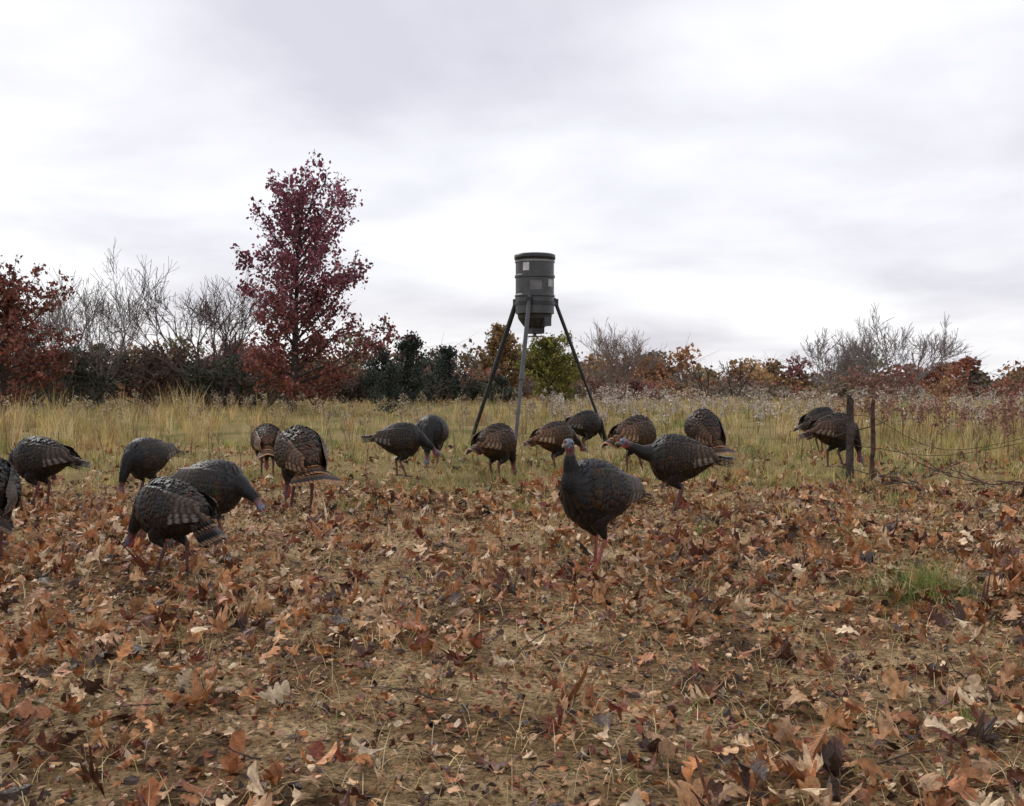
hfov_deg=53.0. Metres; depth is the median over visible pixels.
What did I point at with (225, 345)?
bare tree
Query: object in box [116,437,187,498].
wild turkey
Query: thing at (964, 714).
green grass tuft
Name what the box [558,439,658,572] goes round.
wild turkey
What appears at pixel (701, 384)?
bare tree
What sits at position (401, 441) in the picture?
wild turkey
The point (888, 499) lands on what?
green grass tuft
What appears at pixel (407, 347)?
cedar tree
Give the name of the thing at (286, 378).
red oak tree
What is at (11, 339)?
red oak tree
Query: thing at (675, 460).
wild turkey
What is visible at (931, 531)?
green grass tuft
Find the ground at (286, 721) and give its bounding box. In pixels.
[0,381,1023,805]
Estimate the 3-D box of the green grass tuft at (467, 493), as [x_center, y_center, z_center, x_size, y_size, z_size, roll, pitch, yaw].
[-0.506,0.948,11.021,2.234,0.244,1.391,0,1,0]
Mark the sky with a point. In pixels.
(748, 178)
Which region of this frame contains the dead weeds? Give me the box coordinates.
[0,382,1023,474]
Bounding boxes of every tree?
[0,255,82,413]
[0,308,75,404]
[23,242,178,405]
[90,261,280,407]
[230,149,413,412]
[357,341,407,400]
[365,362,413,414]
[383,330,438,402]
[424,344,470,401]
[473,320,528,396]
[507,330,588,402]
[575,317,661,400]
[692,365,712,401]
[718,358,760,401]
[791,328,867,400]
[831,303,971,397]
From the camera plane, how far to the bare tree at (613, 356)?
59.89 m
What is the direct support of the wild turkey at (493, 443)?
on the ground at (286, 721)
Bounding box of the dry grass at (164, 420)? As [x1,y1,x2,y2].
[0,380,1023,805]
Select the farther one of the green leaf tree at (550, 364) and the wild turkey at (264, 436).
the green leaf tree at (550, 364)
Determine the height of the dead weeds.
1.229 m
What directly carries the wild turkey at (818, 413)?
on the ground at (286, 721)
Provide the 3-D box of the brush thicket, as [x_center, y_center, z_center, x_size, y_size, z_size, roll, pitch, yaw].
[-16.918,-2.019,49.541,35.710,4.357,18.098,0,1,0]
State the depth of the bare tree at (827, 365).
73.72 m
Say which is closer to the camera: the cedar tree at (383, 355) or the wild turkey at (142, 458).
the wild turkey at (142, 458)
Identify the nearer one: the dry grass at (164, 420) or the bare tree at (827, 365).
the dry grass at (164, 420)
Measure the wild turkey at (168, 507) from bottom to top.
0.634 m
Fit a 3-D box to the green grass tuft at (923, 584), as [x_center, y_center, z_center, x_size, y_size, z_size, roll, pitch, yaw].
[2.453,1.017,6.179,1.514,0.344,1.188,1,2,21]
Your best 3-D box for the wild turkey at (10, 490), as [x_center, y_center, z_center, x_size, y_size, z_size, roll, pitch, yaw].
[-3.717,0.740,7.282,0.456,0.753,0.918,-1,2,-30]
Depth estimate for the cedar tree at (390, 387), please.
35.87 m
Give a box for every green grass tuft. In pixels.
[301,490,408,513]
[422,483,547,506]
[479,494,538,515]
[483,535,623,558]
[778,485,1020,516]
[824,546,1014,612]
[876,519,1006,541]
[927,696,1005,731]
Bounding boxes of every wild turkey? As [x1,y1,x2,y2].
[0,457,21,559]
[8,436,90,505]
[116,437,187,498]
[122,476,227,574]
[171,459,265,538]
[251,423,281,476]
[274,424,344,507]
[360,422,441,476]
[416,414,448,468]
[464,423,517,480]
[522,420,586,470]
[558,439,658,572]
[565,410,607,452]
[600,415,656,472]
[615,434,735,511]
[684,408,737,467]
[792,406,834,452]
[798,412,863,467]
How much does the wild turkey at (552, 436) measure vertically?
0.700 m
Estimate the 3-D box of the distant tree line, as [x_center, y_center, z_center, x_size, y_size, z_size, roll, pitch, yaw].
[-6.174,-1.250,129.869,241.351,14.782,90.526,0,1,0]
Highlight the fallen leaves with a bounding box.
[0,417,1023,805]
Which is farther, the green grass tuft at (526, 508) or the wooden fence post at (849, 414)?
the wooden fence post at (849, 414)
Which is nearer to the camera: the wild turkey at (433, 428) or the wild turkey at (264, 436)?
the wild turkey at (264, 436)
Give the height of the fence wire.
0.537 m
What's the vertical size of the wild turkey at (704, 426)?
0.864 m
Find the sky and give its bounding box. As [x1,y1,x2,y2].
[0,0,1023,380]
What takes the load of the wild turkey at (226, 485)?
on the ground at (286, 721)
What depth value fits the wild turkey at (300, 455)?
9.89 m
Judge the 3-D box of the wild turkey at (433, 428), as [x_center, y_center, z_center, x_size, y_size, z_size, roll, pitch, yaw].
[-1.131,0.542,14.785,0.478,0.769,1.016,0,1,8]
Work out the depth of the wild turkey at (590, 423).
17.37 m
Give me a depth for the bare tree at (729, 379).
57.78 m
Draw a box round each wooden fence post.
[845,395,853,479]
[869,399,875,478]
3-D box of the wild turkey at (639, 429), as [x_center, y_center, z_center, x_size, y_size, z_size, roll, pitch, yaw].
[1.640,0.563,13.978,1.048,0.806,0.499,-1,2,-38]
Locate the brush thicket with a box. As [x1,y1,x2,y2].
[0,327,518,408]
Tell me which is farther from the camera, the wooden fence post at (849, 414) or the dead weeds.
the dead weeds
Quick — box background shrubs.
[300,359,1023,400]
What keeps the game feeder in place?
on the ground at (286, 721)
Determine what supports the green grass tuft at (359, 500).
on the ground at (286, 721)
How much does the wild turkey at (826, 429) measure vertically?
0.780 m
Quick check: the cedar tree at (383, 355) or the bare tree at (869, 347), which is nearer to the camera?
the cedar tree at (383, 355)
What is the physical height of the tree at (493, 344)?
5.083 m
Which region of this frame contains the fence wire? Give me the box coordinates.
[852,415,1023,455]
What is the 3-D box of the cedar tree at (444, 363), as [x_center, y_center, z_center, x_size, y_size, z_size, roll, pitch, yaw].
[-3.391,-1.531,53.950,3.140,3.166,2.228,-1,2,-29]
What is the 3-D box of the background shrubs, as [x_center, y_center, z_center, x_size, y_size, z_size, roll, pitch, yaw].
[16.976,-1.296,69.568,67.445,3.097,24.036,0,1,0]
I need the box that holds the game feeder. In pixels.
[466,252,609,455]
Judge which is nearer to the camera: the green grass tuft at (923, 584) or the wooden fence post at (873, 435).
the green grass tuft at (923, 584)
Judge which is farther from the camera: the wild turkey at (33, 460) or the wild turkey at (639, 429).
the wild turkey at (639, 429)
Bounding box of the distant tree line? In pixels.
[5,325,1023,400]
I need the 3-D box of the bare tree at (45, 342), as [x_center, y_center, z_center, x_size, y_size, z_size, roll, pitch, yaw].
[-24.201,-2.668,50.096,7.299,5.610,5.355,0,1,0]
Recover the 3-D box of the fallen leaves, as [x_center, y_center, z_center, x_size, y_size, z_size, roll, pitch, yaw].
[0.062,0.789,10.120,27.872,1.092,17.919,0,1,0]
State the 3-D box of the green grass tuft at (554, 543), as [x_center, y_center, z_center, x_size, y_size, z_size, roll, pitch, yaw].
[0.391,1.069,7.983,1.616,0.160,1.029,-1,2,-21]
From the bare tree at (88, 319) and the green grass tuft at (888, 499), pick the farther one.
the bare tree at (88, 319)

